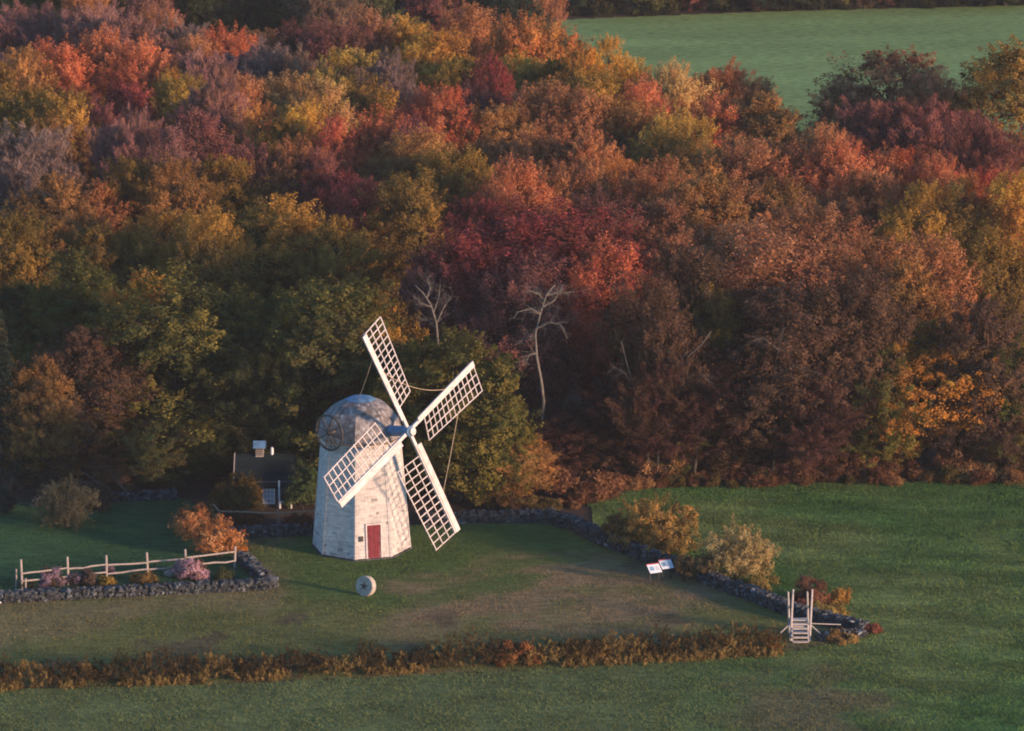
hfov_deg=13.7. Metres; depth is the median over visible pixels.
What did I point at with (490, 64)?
tree
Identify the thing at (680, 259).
tree
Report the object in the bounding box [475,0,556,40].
tree
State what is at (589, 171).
tree
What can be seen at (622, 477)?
bramble bush
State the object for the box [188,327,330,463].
tree
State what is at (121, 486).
bare tree
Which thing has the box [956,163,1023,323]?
tree
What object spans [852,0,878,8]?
hedge bush
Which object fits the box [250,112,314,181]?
tree
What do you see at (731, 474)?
bramble bush
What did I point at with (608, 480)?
bramble bush
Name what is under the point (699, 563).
shrub
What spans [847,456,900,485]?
bramble bush
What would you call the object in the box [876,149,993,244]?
tree
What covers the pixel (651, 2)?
tree
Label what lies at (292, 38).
tree
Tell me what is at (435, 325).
dead tree
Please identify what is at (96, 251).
tree
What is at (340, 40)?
tree
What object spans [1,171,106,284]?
tree
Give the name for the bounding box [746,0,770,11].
hedge bush
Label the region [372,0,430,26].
tree
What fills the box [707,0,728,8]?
tree
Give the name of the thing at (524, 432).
tree
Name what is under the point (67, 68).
tree
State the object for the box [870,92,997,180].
tree
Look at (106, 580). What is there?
garden plant
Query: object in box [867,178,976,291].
tree
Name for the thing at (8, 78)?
tree
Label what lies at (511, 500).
bramble bush
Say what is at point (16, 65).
tree
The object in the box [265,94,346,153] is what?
tree
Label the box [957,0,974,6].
hedge bush
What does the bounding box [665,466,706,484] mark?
bramble bush
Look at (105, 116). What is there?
tree
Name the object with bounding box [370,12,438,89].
tree
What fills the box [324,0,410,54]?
tree
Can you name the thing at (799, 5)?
hedge bush
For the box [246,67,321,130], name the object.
tree
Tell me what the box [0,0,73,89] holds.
tree
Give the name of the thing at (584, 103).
tree
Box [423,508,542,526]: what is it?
stone wall
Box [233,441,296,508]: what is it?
cottage
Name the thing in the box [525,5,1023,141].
field
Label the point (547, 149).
tree
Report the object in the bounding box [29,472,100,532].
shrub
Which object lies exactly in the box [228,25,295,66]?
tree
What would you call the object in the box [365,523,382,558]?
door
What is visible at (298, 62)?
tree
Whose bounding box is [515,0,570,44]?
tree
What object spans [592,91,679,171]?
tree
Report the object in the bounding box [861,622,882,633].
shrub
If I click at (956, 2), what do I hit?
hedge bush
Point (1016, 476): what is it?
bramble bush
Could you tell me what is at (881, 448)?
tree
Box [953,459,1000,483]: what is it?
bramble bush
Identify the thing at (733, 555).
shrub
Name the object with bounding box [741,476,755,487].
bramble bush
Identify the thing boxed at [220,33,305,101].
tree
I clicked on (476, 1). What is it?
tree
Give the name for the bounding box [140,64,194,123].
tree
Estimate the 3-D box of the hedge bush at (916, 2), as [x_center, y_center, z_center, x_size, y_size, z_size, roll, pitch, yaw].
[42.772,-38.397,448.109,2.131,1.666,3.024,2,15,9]
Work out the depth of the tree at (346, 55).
356.70 m
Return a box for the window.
[262,488,274,503]
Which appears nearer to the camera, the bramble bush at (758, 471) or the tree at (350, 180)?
the bramble bush at (758, 471)
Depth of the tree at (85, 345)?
269.58 m
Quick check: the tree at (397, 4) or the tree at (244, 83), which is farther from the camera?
the tree at (397, 4)
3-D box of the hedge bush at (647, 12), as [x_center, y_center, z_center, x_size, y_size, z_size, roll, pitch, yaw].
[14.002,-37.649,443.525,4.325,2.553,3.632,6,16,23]
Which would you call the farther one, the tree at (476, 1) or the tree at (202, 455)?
the tree at (476, 1)
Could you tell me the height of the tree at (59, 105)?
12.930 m
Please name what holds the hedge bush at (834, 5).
on the ground at (192, 490)
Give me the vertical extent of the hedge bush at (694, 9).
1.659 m
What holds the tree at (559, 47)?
on the ground at (192, 490)
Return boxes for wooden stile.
[781,589,840,642]
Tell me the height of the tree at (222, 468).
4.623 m
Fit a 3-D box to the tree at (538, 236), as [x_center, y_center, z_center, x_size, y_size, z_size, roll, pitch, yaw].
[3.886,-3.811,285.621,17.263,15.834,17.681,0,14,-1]
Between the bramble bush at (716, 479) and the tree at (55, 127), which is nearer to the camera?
the bramble bush at (716, 479)
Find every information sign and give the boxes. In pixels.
[645,562,662,584]
[657,558,674,579]
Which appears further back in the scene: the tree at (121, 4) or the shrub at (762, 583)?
the tree at (121, 4)
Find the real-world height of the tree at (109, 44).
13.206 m
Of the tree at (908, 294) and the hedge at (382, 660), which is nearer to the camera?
the hedge at (382, 660)
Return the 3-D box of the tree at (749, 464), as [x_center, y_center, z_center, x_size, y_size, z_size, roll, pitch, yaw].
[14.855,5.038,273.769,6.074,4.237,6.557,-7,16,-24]
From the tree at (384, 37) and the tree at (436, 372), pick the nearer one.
the tree at (436, 372)
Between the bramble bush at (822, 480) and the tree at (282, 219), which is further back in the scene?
the tree at (282, 219)
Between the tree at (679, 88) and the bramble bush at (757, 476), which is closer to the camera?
the bramble bush at (757, 476)
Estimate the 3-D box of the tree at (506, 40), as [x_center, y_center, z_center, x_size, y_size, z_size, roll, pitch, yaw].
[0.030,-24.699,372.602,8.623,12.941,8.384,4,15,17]
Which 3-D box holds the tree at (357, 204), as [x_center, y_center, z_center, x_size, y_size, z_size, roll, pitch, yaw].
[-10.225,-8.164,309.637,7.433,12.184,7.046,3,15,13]
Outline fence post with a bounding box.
[15,569,16,588]
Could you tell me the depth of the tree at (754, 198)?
308.48 m
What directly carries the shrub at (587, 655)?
on the mill lawn at (67, 610)
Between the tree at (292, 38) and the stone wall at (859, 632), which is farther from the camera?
the tree at (292, 38)
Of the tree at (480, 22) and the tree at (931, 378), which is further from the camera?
the tree at (480, 22)
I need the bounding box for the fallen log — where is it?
[552,434,626,476]
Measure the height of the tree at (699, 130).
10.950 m
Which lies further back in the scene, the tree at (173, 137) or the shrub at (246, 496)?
the tree at (173, 137)
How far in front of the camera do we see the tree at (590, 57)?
359.49 m
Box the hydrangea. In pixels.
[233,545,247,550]
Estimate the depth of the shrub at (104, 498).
266.33 m
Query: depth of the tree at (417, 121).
331.71 m
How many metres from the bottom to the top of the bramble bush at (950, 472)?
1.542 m
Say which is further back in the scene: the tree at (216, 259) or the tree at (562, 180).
the tree at (562, 180)
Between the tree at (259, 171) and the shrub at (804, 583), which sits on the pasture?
the shrub at (804, 583)
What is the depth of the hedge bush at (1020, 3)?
448.94 m
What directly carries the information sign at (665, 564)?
on the mill lawn at (67, 610)
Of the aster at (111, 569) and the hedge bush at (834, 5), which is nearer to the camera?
the aster at (111, 569)
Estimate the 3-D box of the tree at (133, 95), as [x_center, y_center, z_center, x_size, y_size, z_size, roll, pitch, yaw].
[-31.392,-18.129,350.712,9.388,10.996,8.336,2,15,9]
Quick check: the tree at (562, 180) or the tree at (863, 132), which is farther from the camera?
the tree at (863, 132)
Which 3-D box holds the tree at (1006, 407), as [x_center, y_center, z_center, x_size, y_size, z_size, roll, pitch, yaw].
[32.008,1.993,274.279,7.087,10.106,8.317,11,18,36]
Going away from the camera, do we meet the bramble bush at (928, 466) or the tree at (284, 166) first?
the bramble bush at (928, 466)
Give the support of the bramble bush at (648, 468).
on the ground at (192, 490)
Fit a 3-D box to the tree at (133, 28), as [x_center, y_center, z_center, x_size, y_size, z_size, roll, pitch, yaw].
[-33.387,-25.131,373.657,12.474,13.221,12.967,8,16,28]
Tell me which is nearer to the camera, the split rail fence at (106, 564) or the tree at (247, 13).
the split rail fence at (106, 564)
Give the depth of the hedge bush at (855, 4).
446.76 m
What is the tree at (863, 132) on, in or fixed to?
on the ground at (192, 490)
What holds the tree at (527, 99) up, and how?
on the ground at (192, 490)
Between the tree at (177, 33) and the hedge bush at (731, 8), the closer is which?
the tree at (177, 33)
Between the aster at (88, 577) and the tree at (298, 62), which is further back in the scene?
the tree at (298, 62)
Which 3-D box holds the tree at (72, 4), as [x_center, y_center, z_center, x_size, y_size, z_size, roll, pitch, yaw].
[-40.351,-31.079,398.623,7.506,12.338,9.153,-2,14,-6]
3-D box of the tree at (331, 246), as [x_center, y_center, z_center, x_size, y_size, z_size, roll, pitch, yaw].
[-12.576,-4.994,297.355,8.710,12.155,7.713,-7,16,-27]
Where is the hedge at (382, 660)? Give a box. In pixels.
[0,616,787,692]
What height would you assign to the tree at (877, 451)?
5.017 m
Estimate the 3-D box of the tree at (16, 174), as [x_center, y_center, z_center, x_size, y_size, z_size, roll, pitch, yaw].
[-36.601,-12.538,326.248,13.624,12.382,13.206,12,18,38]
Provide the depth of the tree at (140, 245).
297.93 m
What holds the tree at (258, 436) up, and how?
on the ground at (192, 490)
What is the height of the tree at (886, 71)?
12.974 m
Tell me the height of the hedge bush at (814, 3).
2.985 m
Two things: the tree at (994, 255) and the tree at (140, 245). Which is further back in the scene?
the tree at (140, 245)
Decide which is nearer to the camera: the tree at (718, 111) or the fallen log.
the fallen log
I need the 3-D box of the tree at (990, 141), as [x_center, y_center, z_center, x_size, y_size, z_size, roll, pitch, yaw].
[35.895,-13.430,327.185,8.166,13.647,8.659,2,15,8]
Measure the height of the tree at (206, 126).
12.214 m
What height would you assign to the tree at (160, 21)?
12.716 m
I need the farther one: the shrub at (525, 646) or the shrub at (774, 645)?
the shrub at (774, 645)
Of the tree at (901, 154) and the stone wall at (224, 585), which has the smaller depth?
the stone wall at (224, 585)
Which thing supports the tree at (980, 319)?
on the ground at (192, 490)
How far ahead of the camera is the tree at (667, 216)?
302.35 m
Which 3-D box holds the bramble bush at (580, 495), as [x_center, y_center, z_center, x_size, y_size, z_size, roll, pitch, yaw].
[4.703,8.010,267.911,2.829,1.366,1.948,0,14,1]
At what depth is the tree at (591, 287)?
277.19 m
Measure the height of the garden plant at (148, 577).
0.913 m
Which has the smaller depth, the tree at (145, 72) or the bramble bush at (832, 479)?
the bramble bush at (832, 479)
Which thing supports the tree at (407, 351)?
on the ground at (192, 490)
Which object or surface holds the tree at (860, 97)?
on the ground at (192, 490)
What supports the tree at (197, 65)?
on the ground at (192, 490)
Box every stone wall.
[0,576,271,602]
[30,488,177,507]
[226,522,313,538]
[233,550,279,587]
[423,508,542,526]
[541,508,869,634]
[814,628,866,642]
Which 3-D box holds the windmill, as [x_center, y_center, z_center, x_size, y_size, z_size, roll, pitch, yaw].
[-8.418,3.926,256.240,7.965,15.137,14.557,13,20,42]
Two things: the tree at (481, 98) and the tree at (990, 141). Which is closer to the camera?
the tree at (990, 141)
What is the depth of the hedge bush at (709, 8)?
445.14 m
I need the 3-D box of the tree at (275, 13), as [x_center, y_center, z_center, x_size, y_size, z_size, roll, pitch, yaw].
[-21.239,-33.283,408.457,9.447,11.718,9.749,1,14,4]
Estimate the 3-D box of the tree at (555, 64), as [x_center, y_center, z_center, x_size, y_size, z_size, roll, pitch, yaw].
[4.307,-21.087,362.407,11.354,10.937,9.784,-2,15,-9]
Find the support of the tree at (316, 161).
on the ground at (192, 490)
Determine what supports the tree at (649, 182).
on the ground at (192, 490)
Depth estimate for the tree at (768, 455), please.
271.29 m
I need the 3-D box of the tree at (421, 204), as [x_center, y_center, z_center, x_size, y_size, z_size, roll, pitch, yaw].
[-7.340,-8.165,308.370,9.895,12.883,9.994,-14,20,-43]
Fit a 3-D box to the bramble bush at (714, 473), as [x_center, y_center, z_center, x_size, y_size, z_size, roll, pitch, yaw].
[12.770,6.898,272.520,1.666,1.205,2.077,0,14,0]
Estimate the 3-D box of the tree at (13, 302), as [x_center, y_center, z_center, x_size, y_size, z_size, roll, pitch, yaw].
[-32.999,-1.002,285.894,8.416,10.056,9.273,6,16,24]
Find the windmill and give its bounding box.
[311,316,482,561]
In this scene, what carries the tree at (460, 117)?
on the ground at (192, 490)
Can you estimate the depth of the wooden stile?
240.99 m
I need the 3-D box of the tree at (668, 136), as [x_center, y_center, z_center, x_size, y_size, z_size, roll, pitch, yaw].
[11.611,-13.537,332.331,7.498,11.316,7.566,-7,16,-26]
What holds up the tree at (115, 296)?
on the ground at (192, 490)
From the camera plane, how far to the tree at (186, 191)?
312.72 m
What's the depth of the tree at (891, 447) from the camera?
271.51 m
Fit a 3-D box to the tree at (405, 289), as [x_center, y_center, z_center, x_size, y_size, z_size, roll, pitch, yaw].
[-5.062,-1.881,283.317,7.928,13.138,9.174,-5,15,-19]
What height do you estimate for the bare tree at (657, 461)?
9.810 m
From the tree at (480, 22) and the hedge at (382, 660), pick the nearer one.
the hedge at (382, 660)
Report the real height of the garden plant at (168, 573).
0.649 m
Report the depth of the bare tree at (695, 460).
270.00 m
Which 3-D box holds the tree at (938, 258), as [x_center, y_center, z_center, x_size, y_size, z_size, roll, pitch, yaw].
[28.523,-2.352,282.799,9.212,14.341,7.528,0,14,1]
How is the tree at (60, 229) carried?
on the ground at (192, 490)
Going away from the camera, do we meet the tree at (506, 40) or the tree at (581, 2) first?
the tree at (506, 40)
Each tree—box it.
[0,0,50,46]
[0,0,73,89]
[0,0,145,88]
[0,43,62,131]
[0,60,27,134]
[0,80,58,149]
[0,117,120,248]
[0,201,66,338]
[0,278,63,406]
[0,280,105,420]
[0,354,92,489]
[0,407,56,478]
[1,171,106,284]
[1,208,95,298]
[1,325,161,483]
[9,244,139,407]
[10,115,97,194]
[14,0,76,25]
[19,33,113,115]
[34,82,104,189]
[45,170,135,240]
[47,0,110,42]
[51,22,158,112]
[52,219,158,324]
[58,93,128,182]
[65,258,285,468]
[70,6,189,84]
[77,464,101,489]
[79,80,173,154]
[82,213,191,319]
[84,102,167,218]
[90,409,211,490]
[91,150,188,238]
[98,33,182,113]
[100,268,189,404]
[103,0,162,39]
[103,464,133,507]
[118,149,229,249]
[122,0,188,26]
[128,122,206,213]
[131,207,205,307]
[135,2,192,40]
[138,13,209,88]
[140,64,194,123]
[145,105,244,209]
[146,45,269,114]
[148,404,250,481]
[150,68,206,141]
[151,199,271,342]
[156,282,268,402]
[158,0,206,32]
[160,30,227,81]
[161,65,251,178]
[173,0,257,43]
[176,153,279,248]
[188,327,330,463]
[194,226,316,332]
[194,409,255,475]
[195,88,272,141]
[200,19,259,59]
[210,136,289,237]
[212,287,346,460]
[214,191,391,319]
[215,0,283,42]
[219,98,285,178]
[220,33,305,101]
[220,70,278,128]
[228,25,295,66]
[237,405,323,475]
[241,271,434,474]
[243,0,323,37]
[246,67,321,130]
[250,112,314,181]
[259,132,332,249]
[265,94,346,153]
[266,16,330,60]
[268,43,338,108]
[272,210,390,315]
[273,74,363,159]
[280,146,363,245]
[284,0,363,37]
[293,45,380,130]
[295,12,387,81]
[299,112,371,178]
[300,163,380,273]
[321,173,408,292]
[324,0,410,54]
[324,70,406,151]
[329,275,428,399]
[337,103,417,187]
[338,0,403,69]
[346,168,464,311]
[355,45,420,126]
[358,123,485,253]
[363,334,469,497]
[369,322,543,507]
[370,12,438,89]
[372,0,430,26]
[373,109,431,184]
[381,20,479,106]
[381,238,478,400]
[390,82,454,157]
[392,136,505,239]
[395,0,470,56]
[397,212,557,414]
[402,81,486,197]
[410,54,510,123]
[410,270,458,477]
[434,191,523,253]
[437,0,503,72]
[442,0,505,48]
[445,99,549,175]
[447,77,508,152]
[447,188,671,420]
[448,240,603,426]
[451,151,563,238]
[452,423,563,506]
[456,378,540,508]
[458,51,516,141]
[461,135,546,223]
[466,48,558,120]
[470,8,556,95]
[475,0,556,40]
[485,74,608,157]
[490,15,592,73]
[498,118,587,211]
[509,278,584,472]
[511,54,628,122]
[514,155,590,236]
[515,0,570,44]
[525,401,603,477]
[527,207,657,402]
[539,125,637,204]
[539,229,681,399]
[544,80,629,164]
[545,398,641,471]
[547,63,635,151]
[553,38,614,103]
[553,183,664,273]
[554,153,634,225]
[568,0,588,10]
[578,416,668,477]
[581,347,709,462]
[588,32,639,94]
[591,268,724,452]
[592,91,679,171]
[593,147,642,206]
[601,71,687,146]
[601,242,769,371]
[602,53,660,103]
[602,338,649,466]
[612,147,695,262]
[614,119,703,176]
[615,417,721,481]
[627,0,673,16]
[628,192,707,294]
[631,55,725,137]
[634,103,728,195]
[634,165,767,293]
[646,341,757,467]
[646,345,700,468]
[655,213,844,370]
[656,179,819,280]
[657,140,739,229]
[663,281,758,386]
[667,331,719,474]
[669,406,768,474]
[672,56,779,141]
[678,328,837,474]
[681,0,706,11]
[681,87,751,169]
[696,129,764,208]
[705,263,889,430]
[706,420,785,477]
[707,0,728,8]
[712,86,814,166]
[712,134,804,200]
[726,173,819,273]
[728,328,829,474]
[729,191,883,324]
[743,408,844,481]
[749,351,916,467]
[759,137,845,226]
[785,133,908,245]
[786,426,864,478]
[787,117,849,194]
[796,79,894,164]
[798,43,955,155]
[802,94,945,193]
[807,260,936,433]
[809,166,928,278]
[819,226,953,329]
[829,418,907,472]
[831,339,947,462]
[855,140,933,243]
[861,421,927,463]
[866,318,1010,464]
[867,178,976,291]
[869,252,963,391]
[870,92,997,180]
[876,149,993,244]
[880,226,997,413]
[883,65,980,200]
[914,170,997,271]
[914,292,1023,468]
[929,33,1023,187]
[930,108,1023,233]
[935,425,1013,461]
[939,212,1023,365]
[943,164,1021,284]
[948,0,1001,6]
[952,320,1023,470]
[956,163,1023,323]
[996,0,1018,5]
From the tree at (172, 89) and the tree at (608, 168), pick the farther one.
the tree at (172, 89)
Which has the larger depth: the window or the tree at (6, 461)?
the tree at (6, 461)
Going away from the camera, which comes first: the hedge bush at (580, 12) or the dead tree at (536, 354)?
the dead tree at (536, 354)
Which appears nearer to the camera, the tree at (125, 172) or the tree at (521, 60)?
the tree at (125, 172)
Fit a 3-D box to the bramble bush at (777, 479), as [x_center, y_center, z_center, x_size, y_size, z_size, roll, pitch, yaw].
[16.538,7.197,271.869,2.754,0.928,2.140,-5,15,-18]
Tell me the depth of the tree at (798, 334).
270.94 m
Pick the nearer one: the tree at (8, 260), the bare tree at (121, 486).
the bare tree at (121, 486)
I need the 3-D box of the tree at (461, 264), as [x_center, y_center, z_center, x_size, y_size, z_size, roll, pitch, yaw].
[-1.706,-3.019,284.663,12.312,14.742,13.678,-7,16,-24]
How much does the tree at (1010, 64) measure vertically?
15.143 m
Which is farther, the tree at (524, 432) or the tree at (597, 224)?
the tree at (597, 224)
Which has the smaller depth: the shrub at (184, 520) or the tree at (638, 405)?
the shrub at (184, 520)
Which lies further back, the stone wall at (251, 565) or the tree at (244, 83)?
the tree at (244, 83)
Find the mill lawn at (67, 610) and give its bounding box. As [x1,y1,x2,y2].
[0,522,834,686]
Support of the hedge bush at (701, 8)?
on the ground at (192, 490)
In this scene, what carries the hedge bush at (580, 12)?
on the ground at (192, 490)
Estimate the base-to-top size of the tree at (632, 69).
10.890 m
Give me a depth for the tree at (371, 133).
333.11 m
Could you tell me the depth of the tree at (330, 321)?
269.53 m
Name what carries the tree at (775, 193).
on the ground at (192, 490)
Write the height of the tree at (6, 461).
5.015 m
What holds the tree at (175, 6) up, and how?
on the ground at (192, 490)
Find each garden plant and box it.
[18,577,37,588]
[96,575,116,586]
[129,570,159,584]
[164,566,173,576]
[213,566,235,582]
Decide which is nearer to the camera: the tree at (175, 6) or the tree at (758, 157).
the tree at (758, 157)
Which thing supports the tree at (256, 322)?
on the ground at (192, 490)
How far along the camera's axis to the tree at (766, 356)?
270.06 m
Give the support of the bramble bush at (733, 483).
on the ground at (192, 490)
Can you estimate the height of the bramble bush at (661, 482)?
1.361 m
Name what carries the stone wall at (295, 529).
on the ground at (192, 490)
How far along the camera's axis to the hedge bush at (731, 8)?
444.98 m
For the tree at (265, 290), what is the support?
on the ground at (192, 490)
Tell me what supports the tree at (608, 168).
on the ground at (192, 490)
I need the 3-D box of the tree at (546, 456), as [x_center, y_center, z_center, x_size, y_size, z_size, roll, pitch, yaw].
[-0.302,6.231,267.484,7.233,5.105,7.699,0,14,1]
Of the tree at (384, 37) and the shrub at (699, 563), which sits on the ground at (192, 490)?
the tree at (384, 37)
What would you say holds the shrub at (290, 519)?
on the ground at (192, 490)
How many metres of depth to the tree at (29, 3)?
403.56 m
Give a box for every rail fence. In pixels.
[20,546,235,588]
[212,504,314,523]
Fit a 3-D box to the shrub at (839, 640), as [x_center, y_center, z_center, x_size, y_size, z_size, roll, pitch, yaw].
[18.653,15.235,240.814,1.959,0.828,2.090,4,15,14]
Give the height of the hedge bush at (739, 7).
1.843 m
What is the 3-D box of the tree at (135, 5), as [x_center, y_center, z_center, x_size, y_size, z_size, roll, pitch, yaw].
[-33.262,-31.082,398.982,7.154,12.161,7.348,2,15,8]
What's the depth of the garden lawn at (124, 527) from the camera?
259.12 m
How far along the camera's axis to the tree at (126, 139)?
326.70 m
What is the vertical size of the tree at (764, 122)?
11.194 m
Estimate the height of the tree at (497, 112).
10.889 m
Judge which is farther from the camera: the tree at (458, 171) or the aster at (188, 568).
the tree at (458, 171)
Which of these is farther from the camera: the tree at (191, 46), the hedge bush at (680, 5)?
the hedge bush at (680, 5)
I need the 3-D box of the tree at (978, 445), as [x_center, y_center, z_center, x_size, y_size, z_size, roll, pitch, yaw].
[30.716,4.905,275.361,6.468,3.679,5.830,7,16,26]
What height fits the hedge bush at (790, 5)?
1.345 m
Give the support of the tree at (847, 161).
on the ground at (192, 490)
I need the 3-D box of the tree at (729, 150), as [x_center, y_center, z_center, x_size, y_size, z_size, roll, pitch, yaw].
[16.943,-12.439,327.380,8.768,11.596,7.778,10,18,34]
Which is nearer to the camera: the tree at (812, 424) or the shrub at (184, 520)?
the shrub at (184, 520)
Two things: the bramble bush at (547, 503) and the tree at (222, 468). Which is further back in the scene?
the tree at (222, 468)
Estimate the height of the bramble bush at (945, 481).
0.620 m
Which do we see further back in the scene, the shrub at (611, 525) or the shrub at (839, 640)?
the shrub at (611, 525)
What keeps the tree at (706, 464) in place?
on the ground at (192, 490)
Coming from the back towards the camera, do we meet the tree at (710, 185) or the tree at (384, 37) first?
the tree at (384, 37)
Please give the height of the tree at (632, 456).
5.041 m
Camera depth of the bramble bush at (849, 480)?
271.80 m
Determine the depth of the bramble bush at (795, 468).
271.63 m
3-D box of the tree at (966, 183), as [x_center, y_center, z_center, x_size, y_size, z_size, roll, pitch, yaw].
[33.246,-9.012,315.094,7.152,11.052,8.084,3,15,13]
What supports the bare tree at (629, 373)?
on the ground at (192, 490)
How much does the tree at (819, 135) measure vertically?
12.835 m
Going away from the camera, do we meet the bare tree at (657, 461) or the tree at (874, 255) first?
the bare tree at (657, 461)
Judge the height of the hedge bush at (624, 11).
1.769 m
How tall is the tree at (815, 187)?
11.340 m
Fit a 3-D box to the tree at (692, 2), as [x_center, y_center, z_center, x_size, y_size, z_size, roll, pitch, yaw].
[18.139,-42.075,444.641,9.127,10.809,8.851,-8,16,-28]
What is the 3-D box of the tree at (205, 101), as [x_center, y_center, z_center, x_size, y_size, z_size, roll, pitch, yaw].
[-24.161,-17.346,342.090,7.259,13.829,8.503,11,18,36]
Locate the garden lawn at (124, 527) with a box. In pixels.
[0,497,253,598]
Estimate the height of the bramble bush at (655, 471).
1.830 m
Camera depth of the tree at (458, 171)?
322.55 m
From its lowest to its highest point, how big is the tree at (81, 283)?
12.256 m
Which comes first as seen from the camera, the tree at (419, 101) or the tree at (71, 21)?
the tree at (419, 101)
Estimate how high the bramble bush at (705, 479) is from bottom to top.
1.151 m
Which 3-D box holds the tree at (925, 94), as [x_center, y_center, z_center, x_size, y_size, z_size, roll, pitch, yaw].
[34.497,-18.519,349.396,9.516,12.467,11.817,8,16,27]
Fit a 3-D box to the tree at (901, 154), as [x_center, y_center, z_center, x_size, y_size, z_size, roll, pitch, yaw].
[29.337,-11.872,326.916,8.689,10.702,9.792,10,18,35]
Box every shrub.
[0,479,18,514]
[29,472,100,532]
[86,480,119,512]
[167,502,224,540]
[187,513,247,556]
[195,470,266,513]
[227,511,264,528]
[280,511,313,526]
[282,454,317,508]
[489,638,541,666]
[568,637,614,659]
[595,510,641,539]
[606,491,701,556]
[672,551,723,581]
[696,513,781,584]
[746,571,780,591]
[761,636,781,649]
[789,570,831,606]
[812,600,851,615]
[825,587,852,604]
[825,627,859,645]
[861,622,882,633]
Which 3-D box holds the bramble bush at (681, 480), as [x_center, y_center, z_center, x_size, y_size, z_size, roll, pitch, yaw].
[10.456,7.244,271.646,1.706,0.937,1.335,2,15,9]
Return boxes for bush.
[501,496,562,510]
[502,494,542,507]
[544,466,626,502]
[554,0,569,15]
[560,495,574,505]
[566,0,600,15]
[567,2,583,15]
[567,483,607,505]
[567,501,580,508]
[585,0,607,16]
[615,472,631,489]
[618,0,637,14]
[625,476,655,491]
[629,451,687,479]
[629,457,678,476]
[634,0,663,15]
[642,0,678,14]
[643,466,672,488]
[658,3,678,15]
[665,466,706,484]
[667,475,687,486]
[673,0,691,11]
[682,3,699,11]
[682,472,702,483]
[686,469,717,487]
[694,0,709,10]
[698,0,724,10]
[705,467,720,476]
[707,474,724,486]
[711,0,738,12]
[719,465,747,484]
[724,478,745,488]
[726,0,747,10]
[741,0,750,10]
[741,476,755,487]
[745,467,781,488]
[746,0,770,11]
[750,461,790,481]
[757,472,792,487]
[765,460,821,486]
[768,0,795,10]
[779,1,797,10]
[792,0,807,8]
[797,0,830,10]
[816,468,843,482]
[817,476,826,482]
[819,442,864,482]
[828,0,849,8]
[829,0,854,9]
[840,474,855,484]
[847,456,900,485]
[848,0,858,8]
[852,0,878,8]
[852,476,871,483]
[863,0,886,7]
[863,453,902,477]
[873,0,895,7]
[883,475,903,487]
[889,0,907,6]
[890,0,918,7]
[899,458,923,475]
[901,468,922,480]
[905,468,940,481]
[912,0,928,7]
[913,461,937,479]
[918,0,935,8]
[928,0,948,6]
[932,444,979,472]
[933,457,968,484]
[935,0,962,6]
[938,475,951,483]
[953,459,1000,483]
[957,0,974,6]
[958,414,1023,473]
[965,461,1003,486]
[974,0,997,6]
[989,453,1023,470]
[996,463,1023,486]
[1007,0,1023,5]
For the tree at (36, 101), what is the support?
on the ground at (192, 490)
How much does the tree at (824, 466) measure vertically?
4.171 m
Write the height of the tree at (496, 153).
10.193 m
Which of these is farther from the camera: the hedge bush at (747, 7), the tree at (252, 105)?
the hedge bush at (747, 7)
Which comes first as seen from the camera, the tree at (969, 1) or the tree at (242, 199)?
the tree at (242, 199)
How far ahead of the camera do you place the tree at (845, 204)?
316.47 m
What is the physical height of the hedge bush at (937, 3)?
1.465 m
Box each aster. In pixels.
[37,566,68,587]
[65,565,97,585]
[101,563,115,574]
[169,552,210,580]
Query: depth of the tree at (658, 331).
270.25 m
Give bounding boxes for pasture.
[0,481,1023,730]
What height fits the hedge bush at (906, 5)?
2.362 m
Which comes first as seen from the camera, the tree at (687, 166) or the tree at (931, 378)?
the tree at (931, 378)
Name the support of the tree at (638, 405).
on the ground at (192, 490)
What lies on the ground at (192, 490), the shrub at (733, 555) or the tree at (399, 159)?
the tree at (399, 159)
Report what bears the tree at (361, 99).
on the ground at (192, 490)
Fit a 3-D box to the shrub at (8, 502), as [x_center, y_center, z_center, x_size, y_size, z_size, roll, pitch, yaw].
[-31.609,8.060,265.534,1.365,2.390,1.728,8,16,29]
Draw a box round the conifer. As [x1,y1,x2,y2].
[0,309,41,490]
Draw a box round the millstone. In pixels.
[356,576,375,595]
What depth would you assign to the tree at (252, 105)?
346.39 m
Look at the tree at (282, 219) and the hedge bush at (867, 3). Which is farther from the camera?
the hedge bush at (867, 3)
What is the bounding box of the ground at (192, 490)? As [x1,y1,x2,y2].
[0,0,1023,690]
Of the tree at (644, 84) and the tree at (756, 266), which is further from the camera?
the tree at (644, 84)
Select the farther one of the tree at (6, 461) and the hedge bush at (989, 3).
the hedge bush at (989, 3)
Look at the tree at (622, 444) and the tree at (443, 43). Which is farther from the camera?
the tree at (443, 43)
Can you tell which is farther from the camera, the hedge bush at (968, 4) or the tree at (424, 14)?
the hedge bush at (968, 4)
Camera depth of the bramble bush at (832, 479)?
272.23 m
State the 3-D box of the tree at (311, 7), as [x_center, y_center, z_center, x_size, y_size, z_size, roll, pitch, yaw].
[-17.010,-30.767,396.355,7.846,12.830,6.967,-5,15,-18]

